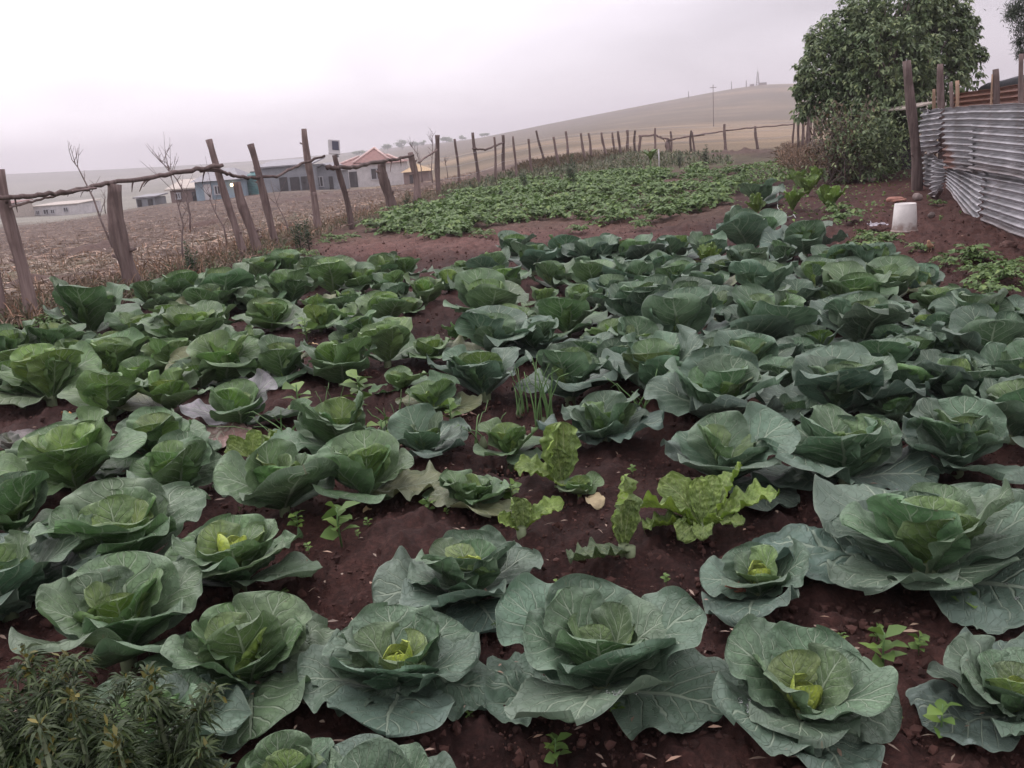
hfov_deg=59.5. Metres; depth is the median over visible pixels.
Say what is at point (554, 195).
potato plant
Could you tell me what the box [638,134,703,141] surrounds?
rail
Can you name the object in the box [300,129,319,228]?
fence post
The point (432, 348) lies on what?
cabbage
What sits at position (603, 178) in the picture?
potato plant
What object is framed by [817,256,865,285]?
cabbage
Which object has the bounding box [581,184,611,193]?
potato plant
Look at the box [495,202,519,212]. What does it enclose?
potato plant
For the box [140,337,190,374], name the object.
cabbage
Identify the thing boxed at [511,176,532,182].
potato plant
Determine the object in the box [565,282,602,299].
cabbage
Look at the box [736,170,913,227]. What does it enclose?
bare bed weeds
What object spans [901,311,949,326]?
cabbage
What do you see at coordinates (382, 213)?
potato plant
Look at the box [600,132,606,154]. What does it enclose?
fence post
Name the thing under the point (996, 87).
fence post
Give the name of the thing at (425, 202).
potato plant
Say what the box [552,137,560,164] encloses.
fence post
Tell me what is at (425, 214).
potato plant
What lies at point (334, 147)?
solar floodlight
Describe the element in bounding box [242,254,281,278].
cabbage
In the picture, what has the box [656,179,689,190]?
potato plant
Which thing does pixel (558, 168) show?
tall weeds
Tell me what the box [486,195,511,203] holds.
potato plant
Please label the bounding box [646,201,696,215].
potato plant
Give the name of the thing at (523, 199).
potato plant
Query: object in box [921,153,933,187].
tin sheet
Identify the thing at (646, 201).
potato plant
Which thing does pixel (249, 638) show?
cabbage
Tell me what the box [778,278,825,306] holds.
cabbage
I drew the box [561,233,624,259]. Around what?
cabbage
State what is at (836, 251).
cabbage
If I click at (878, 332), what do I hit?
cabbage
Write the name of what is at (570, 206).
potato plant
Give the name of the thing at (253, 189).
rain tank
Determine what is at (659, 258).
cabbage
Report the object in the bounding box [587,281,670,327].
cabbage
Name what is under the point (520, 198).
potato plant
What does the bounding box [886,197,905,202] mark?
brick
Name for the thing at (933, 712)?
seedling
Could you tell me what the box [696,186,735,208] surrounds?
potato plant
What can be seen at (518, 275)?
cabbage
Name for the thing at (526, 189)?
potato plant
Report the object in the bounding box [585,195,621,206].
potato plant
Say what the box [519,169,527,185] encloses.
weed
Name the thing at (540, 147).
fence post
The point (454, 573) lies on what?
cabbage
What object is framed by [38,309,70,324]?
weed
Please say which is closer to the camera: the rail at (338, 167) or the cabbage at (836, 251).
the cabbage at (836, 251)
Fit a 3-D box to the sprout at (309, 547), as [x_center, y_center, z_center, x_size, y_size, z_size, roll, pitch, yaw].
[-0.776,0.626,3.416,0.032,0.051,0.044,-2,15,8]
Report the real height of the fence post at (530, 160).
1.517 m
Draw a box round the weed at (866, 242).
[846,238,883,245]
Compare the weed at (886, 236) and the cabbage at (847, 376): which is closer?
the cabbage at (847, 376)
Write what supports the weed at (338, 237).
on the ground at (706, 114)
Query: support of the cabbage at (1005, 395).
on the ground at (706, 114)
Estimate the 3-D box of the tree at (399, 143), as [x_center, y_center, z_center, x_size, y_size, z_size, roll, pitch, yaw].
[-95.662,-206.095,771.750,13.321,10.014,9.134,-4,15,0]
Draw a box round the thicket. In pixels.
[803,93,885,184]
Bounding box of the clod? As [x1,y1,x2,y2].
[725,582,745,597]
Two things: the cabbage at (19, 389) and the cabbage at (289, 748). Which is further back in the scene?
the cabbage at (19, 389)
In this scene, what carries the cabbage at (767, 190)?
on the ground at (706, 114)
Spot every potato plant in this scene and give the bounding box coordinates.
[354,217,393,232]
[374,207,411,219]
[374,212,411,234]
[380,203,412,211]
[380,223,405,233]
[381,216,410,226]
[390,208,424,220]
[402,200,430,214]
[404,226,422,234]
[407,219,429,229]
[409,206,450,218]
[409,221,427,228]
[410,210,437,219]
[412,200,442,211]
[413,216,441,223]
[417,198,445,207]
[417,198,450,206]
[417,223,467,239]
[420,216,472,233]
[420,217,469,236]
[424,211,463,223]
[426,214,466,223]
[433,204,468,215]
[433,206,458,217]
[436,198,468,208]
[439,191,469,199]
[440,194,468,202]
[446,187,473,197]
[446,198,470,205]
[452,223,475,232]
[453,212,494,225]
[453,219,476,232]
[455,193,487,200]
[455,196,494,209]
[458,200,480,211]
[463,190,485,197]
[466,204,487,216]
[468,227,496,237]
[474,194,504,210]
[475,185,503,193]
[475,205,500,216]
[477,188,497,197]
[479,193,512,212]
[480,211,500,220]
[481,215,503,225]
[484,213,509,223]
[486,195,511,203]
[493,188,521,194]
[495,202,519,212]
[496,177,521,184]
[496,187,524,199]
[497,179,516,185]
[500,211,530,222]
[502,191,527,200]
[503,200,540,222]
[509,194,543,203]
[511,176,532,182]
[512,182,541,191]
[512,193,537,200]
[513,185,546,194]
[516,205,544,213]
[520,196,553,209]
[520,205,560,219]
[522,197,553,208]
[530,192,571,200]
[534,194,564,204]
[535,190,554,197]
[536,199,563,210]
[539,181,559,192]
[540,172,558,179]
[542,184,573,192]
[543,176,560,183]
[543,179,565,184]
[549,207,584,217]
[554,200,586,210]
[557,180,580,186]
[558,196,585,205]
[560,190,584,198]
[561,180,592,189]
[565,224,588,231]
[567,184,591,194]
[568,171,592,178]
[570,194,606,205]
[573,175,596,181]
[574,209,597,220]
[578,192,603,200]
[581,180,599,185]
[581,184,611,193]
[582,173,609,179]
[583,202,635,219]
[584,184,617,198]
[585,177,613,184]
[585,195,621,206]
[586,208,645,225]
[588,175,611,182]
[596,169,619,173]
[596,182,633,191]
[599,171,622,176]
[603,181,628,190]
[607,199,636,208]
[610,186,645,198]
[610,204,630,210]
[611,185,634,195]
[612,169,633,176]
[614,190,642,201]
[615,173,641,179]
[617,174,650,184]
[618,177,641,185]
[623,165,641,173]
[627,197,666,212]
[629,198,648,205]
[629,208,648,215]
[629,218,653,228]
[631,170,661,179]
[633,177,662,192]
[634,165,655,171]
[641,166,665,173]
[641,194,657,200]
[642,182,678,193]
[643,172,666,179]
[643,213,663,219]
[644,169,667,177]
[646,177,670,183]
[646,185,681,196]
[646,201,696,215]
[647,195,684,210]
[656,167,673,172]
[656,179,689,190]
[661,172,682,178]
[662,199,701,211]
[663,192,690,201]
[668,182,696,192]
[674,195,694,201]
[676,177,698,182]
[676,190,701,197]
[677,194,710,208]
[679,165,704,177]
[679,179,716,192]
[685,161,708,168]
[685,173,702,178]
[685,201,714,211]
[691,191,719,198]
[695,180,731,190]
[696,175,711,179]
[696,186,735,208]
[701,179,737,196]
[702,170,718,177]
[705,172,728,180]
[708,182,739,190]
[714,162,735,172]
[718,167,737,173]
[723,176,747,186]
[726,174,749,181]
[728,163,756,171]
[731,171,752,177]
[820,201,853,210]
[821,208,866,223]
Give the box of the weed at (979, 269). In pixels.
[965,265,1002,278]
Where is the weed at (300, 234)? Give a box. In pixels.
[288,212,308,254]
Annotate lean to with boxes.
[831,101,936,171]
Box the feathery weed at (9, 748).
[0,657,121,767]
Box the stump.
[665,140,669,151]
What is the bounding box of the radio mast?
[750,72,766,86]
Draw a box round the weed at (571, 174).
[565,154,575,181]
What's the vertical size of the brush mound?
0.639 m
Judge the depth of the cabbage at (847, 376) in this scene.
4.47 m
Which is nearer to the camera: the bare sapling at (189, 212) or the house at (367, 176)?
the bare sapling at (189, 212)
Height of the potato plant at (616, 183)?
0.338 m
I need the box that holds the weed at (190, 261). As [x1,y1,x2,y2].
[181,241,197,271]
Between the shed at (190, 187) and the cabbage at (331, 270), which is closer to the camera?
the cabbage at (331, 270)
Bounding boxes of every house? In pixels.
[0,199,34,217]
[33,198,101,215]
[189,168,248,200]
[253,157,324,192]
[316,162,349,189]
[339,147,408,187]
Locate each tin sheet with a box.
[918,108,943,156]
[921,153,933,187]
[928,155,946,199]
[941,106,975,171]
[945,164,985,217]
[954,84,1017,106]
[967,103,1023,178]
[979,171,1023,237]
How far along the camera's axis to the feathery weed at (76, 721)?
1.47 m
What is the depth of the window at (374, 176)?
104.83 m
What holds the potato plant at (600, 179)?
on the ground at (706, 114)
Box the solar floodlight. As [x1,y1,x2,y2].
[328,140,339,157]
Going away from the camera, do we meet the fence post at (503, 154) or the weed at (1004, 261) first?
the weed at (1004, 261)
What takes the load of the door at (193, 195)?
in the shed at (190, 187)
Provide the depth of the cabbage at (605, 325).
6.50 m
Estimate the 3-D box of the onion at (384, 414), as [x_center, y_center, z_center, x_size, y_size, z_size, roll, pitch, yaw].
[-0.615,0.199,4.565,0.178,0.341,0.150,8,19,37]
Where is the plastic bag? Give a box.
[866,220,887,225]
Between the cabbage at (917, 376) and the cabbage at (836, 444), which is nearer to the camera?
the cabbage at (836, 444)
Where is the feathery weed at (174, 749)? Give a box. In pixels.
[81,661,234,767]
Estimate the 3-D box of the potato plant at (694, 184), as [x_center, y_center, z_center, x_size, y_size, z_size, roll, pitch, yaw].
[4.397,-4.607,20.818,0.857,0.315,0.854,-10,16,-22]
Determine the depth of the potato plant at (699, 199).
16.93 m
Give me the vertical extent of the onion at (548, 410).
0.412 m
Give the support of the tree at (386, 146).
on the ground at (706, 114)
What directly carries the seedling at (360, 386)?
on the ground at (706, 114)
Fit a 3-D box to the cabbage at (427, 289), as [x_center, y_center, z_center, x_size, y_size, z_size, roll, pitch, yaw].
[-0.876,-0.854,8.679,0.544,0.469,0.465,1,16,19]
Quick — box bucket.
[891,202,917,232]
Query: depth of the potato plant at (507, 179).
27.60 m
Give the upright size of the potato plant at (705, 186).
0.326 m
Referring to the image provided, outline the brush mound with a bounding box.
[767,138,871,172]
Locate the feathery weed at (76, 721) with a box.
[0,684,172,767]
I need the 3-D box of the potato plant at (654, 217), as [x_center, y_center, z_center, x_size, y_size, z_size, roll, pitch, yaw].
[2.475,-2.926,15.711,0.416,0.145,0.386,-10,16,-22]
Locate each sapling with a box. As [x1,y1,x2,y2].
[68,143,112,247]
[144,141,197,257]
[145,144,190,232]
[202,157,234,247]
[253,181,290,232]
[407,139,422,182]
[427,131,432,182]
[643,149,659,166]
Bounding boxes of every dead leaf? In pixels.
[460,412,475,416]
[585,492,604,509]
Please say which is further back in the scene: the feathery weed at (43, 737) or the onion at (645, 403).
the onion at (645, 403)
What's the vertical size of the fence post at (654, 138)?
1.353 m
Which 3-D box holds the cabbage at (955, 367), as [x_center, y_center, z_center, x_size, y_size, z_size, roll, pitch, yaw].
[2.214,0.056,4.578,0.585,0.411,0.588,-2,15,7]
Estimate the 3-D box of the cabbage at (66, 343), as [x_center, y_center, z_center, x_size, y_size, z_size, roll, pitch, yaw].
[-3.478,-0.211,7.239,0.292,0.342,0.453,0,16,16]
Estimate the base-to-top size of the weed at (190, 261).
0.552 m
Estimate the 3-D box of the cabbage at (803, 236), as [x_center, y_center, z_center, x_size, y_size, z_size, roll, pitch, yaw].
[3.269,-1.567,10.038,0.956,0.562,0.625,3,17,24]
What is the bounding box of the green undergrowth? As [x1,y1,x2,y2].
[734,159,901,188]
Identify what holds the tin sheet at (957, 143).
on the tin sheet at (964, 188)
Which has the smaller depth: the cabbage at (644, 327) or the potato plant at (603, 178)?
the cabbage at (644, 327)
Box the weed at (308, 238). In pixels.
[303,223,313,250]
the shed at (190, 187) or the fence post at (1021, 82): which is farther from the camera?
the shed at (190, 187)
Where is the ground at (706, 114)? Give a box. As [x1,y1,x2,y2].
[0,84,1023,767]
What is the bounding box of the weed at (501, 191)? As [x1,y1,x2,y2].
[498,183,502,194]
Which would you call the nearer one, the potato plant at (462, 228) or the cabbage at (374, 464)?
the cabbage at (374, 464)
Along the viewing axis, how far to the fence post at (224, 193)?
13.16 m
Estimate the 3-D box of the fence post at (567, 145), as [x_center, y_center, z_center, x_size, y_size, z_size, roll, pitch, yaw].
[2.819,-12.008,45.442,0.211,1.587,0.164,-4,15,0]
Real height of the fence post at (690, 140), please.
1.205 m
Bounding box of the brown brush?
[508,146,631,171]
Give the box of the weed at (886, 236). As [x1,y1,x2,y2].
[874,232,908,243]
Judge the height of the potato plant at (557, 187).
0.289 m
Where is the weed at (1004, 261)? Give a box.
[979,255,1023,270]
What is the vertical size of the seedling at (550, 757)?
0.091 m
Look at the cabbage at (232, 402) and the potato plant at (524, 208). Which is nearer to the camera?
the cabbage at (232, 402)
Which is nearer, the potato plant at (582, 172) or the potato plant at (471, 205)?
the potato plant at (471, 205)
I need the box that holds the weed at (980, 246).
[941,243,995,261]
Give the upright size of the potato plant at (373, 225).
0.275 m
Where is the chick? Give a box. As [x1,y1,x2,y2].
[927,240,933,251]
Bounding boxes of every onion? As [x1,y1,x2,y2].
[208,409,294,432]
[315,383,343,402]
[367,396,409,446]
[454,401,505,449]
[508,369,528,417]
[524,358,568,430]
[608,371,669,408]
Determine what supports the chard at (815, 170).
on the ground at (706, 114)
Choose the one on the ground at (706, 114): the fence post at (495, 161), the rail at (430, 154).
the fence post at (495, 161)
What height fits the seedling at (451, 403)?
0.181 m
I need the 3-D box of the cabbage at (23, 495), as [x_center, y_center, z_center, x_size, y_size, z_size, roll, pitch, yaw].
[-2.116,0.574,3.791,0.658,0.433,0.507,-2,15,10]
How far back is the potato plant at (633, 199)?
18.51 m
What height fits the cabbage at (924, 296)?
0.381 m
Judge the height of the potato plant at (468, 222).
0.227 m
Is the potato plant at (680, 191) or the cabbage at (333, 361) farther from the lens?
the potato plant at (680, 191)
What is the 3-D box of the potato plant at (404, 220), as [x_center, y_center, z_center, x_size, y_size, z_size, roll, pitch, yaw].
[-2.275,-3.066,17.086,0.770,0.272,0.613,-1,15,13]
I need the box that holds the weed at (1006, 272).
[967,262,1023,281]
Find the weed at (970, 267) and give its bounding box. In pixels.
[953,261,988,272]
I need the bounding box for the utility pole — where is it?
[710,87,715,125]
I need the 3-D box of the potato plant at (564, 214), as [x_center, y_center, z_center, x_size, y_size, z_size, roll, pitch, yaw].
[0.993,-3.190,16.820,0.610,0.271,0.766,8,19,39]
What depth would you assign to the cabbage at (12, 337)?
7.33 m
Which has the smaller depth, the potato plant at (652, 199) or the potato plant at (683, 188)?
the potato plant at (652, 199)
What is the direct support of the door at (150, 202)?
in the shed at (149, 199)
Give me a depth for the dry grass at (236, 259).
13.07 m
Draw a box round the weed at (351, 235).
[344,232,361,239]
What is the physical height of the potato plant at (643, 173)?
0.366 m
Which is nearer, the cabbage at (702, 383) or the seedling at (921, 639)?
the seedling at (921, 639)
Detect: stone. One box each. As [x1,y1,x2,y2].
[912,193,922,200]
[927,212,934,218]
[999,240,1017,247]
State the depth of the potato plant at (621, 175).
25.24 m
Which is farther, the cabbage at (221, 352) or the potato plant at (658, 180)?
the potato plant at (658, 180)
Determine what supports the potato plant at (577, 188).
on the ground at (706, 114)
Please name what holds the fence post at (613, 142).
on the ground at (706, 114)
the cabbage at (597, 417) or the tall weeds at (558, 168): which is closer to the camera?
the cabbage at (597, 417)
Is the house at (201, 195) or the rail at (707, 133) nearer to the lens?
the rail at (707, 133)
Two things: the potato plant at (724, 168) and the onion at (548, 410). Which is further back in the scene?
the potato plant at (724, 168)
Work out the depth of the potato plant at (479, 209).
17.81 m
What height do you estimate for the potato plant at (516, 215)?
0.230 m
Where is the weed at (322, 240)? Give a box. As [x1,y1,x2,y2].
[317,238,330,242]
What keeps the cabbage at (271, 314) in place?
on the ground at (706, 114)
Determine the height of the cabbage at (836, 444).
0.451 m
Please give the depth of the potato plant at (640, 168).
27.94 m
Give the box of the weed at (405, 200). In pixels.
[403,191,410,207]
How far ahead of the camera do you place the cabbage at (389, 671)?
2.43 m
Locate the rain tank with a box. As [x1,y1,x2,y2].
[247,171,258,194]
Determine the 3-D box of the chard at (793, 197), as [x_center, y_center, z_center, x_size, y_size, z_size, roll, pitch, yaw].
[4.682,-3.068,14.925,0.415,0.454,0.454,-4,15,0]
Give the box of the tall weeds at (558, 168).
[440,149,733,196]
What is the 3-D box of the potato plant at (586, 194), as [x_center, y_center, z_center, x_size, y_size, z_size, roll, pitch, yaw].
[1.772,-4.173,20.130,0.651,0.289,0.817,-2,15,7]
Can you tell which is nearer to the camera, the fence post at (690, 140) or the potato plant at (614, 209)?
the potato plant at (614, 209)
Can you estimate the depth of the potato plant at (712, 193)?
18.10 m
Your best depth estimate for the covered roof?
18.05 m
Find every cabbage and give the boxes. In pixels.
[0,319,40,351]
[0,340,101,406]
[0,344,28,360]
[0,360,10,384]
[0,380,33,408]
[0,406,146,495]
[0,429,33,449]
[0,470,53,532]
[0,530,102,622]
[8,551,202,673]
[28,322,96,344]
[29,477,210,576]
[42,276,140,333]
[54,338,78,348]
[57,370,150,421]
[75,670,256,767]
[85,327,149,372]
[93,331,117,338]
[93,406,221,479]
[101,355,155,381]
[104,307,164,331]
[107,362,209,410]
[117,429,221,487]
[122,279,155,305]
[135,590,334,754]
[137,300,234,340]
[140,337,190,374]
[141,292,179,309]
[141,322,186,345]
[148,301,179,312]
[151,269,205,295]
[164,513,321,595]
[165,330,260,382]
[169,359,236,389]
[176,284,241,307]
[177,368,298,448]
[193,262,255,300]
[212,438,338,517]
[217,304,241,324]
[222,361,270,381]
[223,325,264,338]
[231,297,306,331]
[232,286,286,309]
[235,334,308,386]
[237,729,342,767]
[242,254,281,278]
[252,267,325,303]
[264,248,303,269]
[269,391,389,454]
[283,602,494,737]
[294,255,325,287]
[294,303,343,331]
[295,336,376,385]
[300,293,340,305]
[308,255,376,294]
[308,427,440,504]
[316,733,455,767]
[325,288,361,308]
[326,303,362,327]
[328,328,359,342]
[334,266,380,294]
[334,309,392,332]
[343,294,365,314]
[347,290,412,318]
[357,316,419,367]
[367,252,419,278]
[368,270,413,289]
[369,365,427,393]
[372,525,542,633]
[378,403,470,457]
[379,282,409,298]
[387,251,433,283]
[395,370,481,415]
[397,272,444,306]
[400,334,450,365]
[401,297,424,313]
[422,469,511,517]
[426,344,532,402]
[430,266,463,290]
[441,322,469,341]
[443,268,528,312]
[445,304,537,357]
[451,260,469,270]
[465,245,521,268]
[473,417,541,471]
[483,572,737,740]
[492,265,531,284]
[496,230,536,256]
[502,303,532,317]
[508,239,572,275]
[508,315,567,350]
[511,341,620,406]
[521,286,558,305]
[527,258,574,288]
[527,292,607,340]
[536,389,664,444]
[543,234,580,262]
[553,256,624,284]
[554,471,603,497]
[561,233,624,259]
[561,256,590,262]
[563,331,615,352]
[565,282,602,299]
[580,318,618,338]
[586,274,632,294]
[586,289,610,311]
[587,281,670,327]
[591,257,654,286]
[592,315,663,355]
[592,324,702,389]
[597,232,668,261]
[597,338,635,378]
[605,252,639,259]
[624,273,657,281]
[635,274,671,287]
[639,332,708,351]
[641,285,732,335]
[642,250,687,271]
[643,346,788,418]
[644,256,702,282]
[650,235,698,258]
[660,401,800,510]
[668,276,711,290]
[681,270,736,285]
[687,230,730,262]
[698,330,724,349]
[699,284,736,307]
[699,538,811,626]
[700,259,735,276]
[701,243,786,276]
[701,282,821,339]
[710,205,787,247]
[712,613,901,767]
[714,304,725,321]
[714,328,798,361]
[728,257,796,292]
[738,178,784,203]
[750,403,939,490]
[752,474,1023,634]
[754,341,929,421]
[759,220,848,260]
[759,354,794,386]
[768,240,797,262]
[770,261,808,279]
[776,334,818,357]
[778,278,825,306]
[779,393,818,425]
[788,324,850,345]
[793,255,838,287]
[798,243,852,260]
[801,344,824,353]
[804,286,836,305]
[809,291,925,341]
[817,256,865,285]
[821,260,910,302]
[840,337,919,363]
[844,242,913,262]
[853,390,923,425]
[856,324,919,342]
[865,254,935,299]
[879,363,946,396]
[885,349,1009,398]
[886,331,957,363]
[890,300,925,324]
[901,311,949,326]
[901,396,1023,483]
[905,626,1023,752]
[908,262,944,288]
[909,283,960,313]
[914,288,1023,331]
[931,303,1023,353]
[932,331,961,353]
[935,326,953,353]
[959,353,1020,395]
[961,375,1023,447]
[978,338,1023,375]
[1007,294,1023,319]
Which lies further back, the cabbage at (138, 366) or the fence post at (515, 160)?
the fence post at (515, 160)
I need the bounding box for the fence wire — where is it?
[440,121,792,179]
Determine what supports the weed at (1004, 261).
on the ground at (706, 114)
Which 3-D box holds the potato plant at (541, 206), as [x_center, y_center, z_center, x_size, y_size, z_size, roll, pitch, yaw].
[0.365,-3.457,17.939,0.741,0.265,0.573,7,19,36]
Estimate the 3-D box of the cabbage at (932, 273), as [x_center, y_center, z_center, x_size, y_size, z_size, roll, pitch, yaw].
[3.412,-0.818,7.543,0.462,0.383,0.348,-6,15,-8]
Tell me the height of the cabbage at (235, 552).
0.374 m
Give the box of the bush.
[800,58,930,183]
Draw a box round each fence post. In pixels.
[0,169,38,322]
[0,270,7,321]
[107,184,140,297]
[205,139,248,255]
[233,182,261,256]
[247,143,279,246]
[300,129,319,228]
[313,192,321,234]
[332,155,354,229]
[376,162,396,210]
[408,152,420,203]
[434,135,440,195]
[454,139,460,183]
[471,132,480,184]
[493,137,496,179]
[501,135,504,170]
[512,136,517,176]
[527,139,532,172]
[535,130,545,161]
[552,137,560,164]
[565,131,568,157]
[580,133,585,158]
[587,133,591,158]
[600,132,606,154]
[611,132,614,149]
[617,131,621,152]
[626,130,628,152]
[633,130,635,150]
[638,136,641,151]
[654,128,655,148]
[669,131,672,151]
[689,130,691,151]
[692,132,695,151]
[723,124,726,149]
[754,126,758,148]
[792,122,794,147]
[797,113,799,146]
[801,122,804,147]
[805,117,808,144]
[808,118,811,143]
[902,60,922,190]
[932,89,936,163]
[936,64,945,180]
[949,82,953,107]
[955,80,959,106]
[990,74,992,104]
[992,69,999,104]
[1018,53,1023,103]
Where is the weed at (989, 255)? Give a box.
[963,250,1002,261]
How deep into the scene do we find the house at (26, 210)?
142.44 m
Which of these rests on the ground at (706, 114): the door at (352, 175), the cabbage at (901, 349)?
the cabbage at (901, 349)
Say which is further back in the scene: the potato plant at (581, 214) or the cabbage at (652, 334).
the potato plant at (581, 214)
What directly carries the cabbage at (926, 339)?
on the ground at (706, 114)
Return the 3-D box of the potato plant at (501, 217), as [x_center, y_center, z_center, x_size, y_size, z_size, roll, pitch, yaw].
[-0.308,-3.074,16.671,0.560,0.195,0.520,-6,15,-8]
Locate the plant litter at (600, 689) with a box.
[0,233,983,766]
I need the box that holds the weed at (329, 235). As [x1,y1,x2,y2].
[321,233,335,239]
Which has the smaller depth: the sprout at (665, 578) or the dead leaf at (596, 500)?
the sprout at (665, 578)
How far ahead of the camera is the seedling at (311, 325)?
7.42 m
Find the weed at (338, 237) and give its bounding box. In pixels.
[329,234,346,241]
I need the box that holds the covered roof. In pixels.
[978,75,1023,89]
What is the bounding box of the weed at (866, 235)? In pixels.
[850,229,897,241]
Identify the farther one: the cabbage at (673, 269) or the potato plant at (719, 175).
the potato plant at (719, 175)
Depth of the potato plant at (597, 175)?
25.96 m
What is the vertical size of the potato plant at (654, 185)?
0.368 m
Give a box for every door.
[137,200,141,206]
[147,199,152,205]
[192,192,196,200]
[203,184,212,199]
[329,176,333,188]
[349,171,357,187]
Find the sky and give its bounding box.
[0,0,1023,173]
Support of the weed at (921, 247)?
on the ground at (706, 114)
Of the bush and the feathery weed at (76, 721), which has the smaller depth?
the feathery weed at (76, 721)
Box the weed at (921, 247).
[903,241,935,251]
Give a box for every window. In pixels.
[42,209,49,214]
[174,192,181,199]
[213,185,220,194]
[318,176,323,186]
[370,168,378,179]
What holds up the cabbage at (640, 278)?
on the ground at (706, 114)
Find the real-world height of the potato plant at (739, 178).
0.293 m
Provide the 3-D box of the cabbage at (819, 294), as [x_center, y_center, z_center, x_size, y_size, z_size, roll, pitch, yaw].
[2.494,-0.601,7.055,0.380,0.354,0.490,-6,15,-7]
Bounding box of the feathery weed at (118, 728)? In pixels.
[89,714,183,767]
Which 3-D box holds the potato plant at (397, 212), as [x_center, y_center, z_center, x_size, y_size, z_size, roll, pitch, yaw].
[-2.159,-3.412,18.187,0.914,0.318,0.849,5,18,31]
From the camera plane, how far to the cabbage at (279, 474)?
3.78 m
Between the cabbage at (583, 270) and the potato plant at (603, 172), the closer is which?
the cabbage at (583, 270)
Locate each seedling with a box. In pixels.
[282,381,310,409]
[287,510,304,527]
[293,317,317,340]
[320,501,359,546]
[340,369,375,404]
[367,417,389,431]
[418,496,436,508]
[437,398,460,418]
[499,478,521,498]
[544,732,571,765]
[858,625,907,666]
[868,622,885,642]
[908,630,929,655]
[922,699,961,737]
[951,591,977,607]
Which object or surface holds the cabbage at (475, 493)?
on the ground at (706, 114)
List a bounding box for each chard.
[224,429,276,456]
[498,496,563,539]
[514,422,581,491]
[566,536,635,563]
[611,473,642,559]
[640,461,778,543]
[697,242,721,259]
[744,192,765,212]
[783,185,807,210]
[789,169,806,186]
[794,173,821,195]
[809,165,825,186]
[816,184,847,210]
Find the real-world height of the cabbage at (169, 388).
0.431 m
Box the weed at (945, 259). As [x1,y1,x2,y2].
[928,252,965,267]
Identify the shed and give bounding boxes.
[132,193,167,207]
[165,178,196,202]
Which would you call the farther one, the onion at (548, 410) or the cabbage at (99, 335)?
the cabbage at (99, 335)
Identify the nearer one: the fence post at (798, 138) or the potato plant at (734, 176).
the potato plant at (734, 176)
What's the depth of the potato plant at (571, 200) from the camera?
19.16 m
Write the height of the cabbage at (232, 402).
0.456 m
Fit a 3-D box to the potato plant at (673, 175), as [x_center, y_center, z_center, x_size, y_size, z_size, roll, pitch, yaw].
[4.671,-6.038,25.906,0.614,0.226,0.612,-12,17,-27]
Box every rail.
[0,163,223,211]
[9,186,96,208]
[199,155,325,179]
[325,154,413,171]
[418,149,437,163]
[472,142,503,150]
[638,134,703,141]
[691,131,722,136]
[726,124,792,130]
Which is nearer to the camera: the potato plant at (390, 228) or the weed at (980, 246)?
the weed at (980, 246)
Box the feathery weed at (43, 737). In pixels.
[13,709,154,767]
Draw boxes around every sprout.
[303,542,312,553]
[363,517,371,525]
[609,702,624,711]
[627,464,636,471]
[660,573,670,585]
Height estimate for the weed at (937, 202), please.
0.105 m
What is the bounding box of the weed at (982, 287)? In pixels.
[960,276,1020,293]
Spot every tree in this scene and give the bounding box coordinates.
[351,150,364,154]
[381,144,391,150]
[393,139,407,147]
[440,136,453,142]
[787,0,989,167]
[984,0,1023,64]
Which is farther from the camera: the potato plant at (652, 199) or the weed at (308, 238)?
the potato plant at (652, 199)
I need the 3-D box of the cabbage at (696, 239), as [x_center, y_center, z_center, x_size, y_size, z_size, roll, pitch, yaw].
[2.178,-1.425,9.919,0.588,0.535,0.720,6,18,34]
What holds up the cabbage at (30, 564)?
on the ground at (706, 114)
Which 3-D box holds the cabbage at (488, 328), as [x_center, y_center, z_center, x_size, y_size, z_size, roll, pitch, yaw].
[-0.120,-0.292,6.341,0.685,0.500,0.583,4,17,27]
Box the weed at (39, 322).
[21,316,66,329]
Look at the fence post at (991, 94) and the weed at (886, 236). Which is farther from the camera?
the fence post at (991, 94)
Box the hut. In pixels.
[401,164,433,184]
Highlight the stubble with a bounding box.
[0,169,480,314]
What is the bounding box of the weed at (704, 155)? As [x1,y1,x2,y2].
[701,144,709,164]
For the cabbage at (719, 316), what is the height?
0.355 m
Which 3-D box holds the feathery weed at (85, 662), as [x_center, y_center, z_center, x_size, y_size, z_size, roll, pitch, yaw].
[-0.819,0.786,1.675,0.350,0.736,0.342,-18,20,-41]
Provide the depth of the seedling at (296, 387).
5.14 m
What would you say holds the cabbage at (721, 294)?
on the ground at (706, 114)
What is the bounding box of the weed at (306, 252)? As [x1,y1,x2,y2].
[297,248,319,256]
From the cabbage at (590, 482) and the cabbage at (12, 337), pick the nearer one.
the cabbage at (590, 482)
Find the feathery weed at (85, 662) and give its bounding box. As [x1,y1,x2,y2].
[0,643,141,767]
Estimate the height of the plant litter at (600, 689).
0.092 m
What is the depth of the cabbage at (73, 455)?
4.23 m
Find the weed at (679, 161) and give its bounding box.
[676,152,681,167]
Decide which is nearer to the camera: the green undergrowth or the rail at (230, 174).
the rail at (230, 174)
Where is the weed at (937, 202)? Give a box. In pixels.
[928,199,947,204]
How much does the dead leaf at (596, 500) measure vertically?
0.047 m
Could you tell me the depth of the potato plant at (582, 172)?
27.43 m
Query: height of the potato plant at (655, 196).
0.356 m
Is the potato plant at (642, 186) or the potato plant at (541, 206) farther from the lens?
the potato plant at (642, 186)
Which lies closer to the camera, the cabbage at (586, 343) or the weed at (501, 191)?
the cabbage at (586, 343)
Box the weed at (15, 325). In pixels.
[0,317,26,327]
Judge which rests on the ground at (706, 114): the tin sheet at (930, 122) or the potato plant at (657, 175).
the potato plant at (657, 175)
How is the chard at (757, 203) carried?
on the ground at (706, 114)

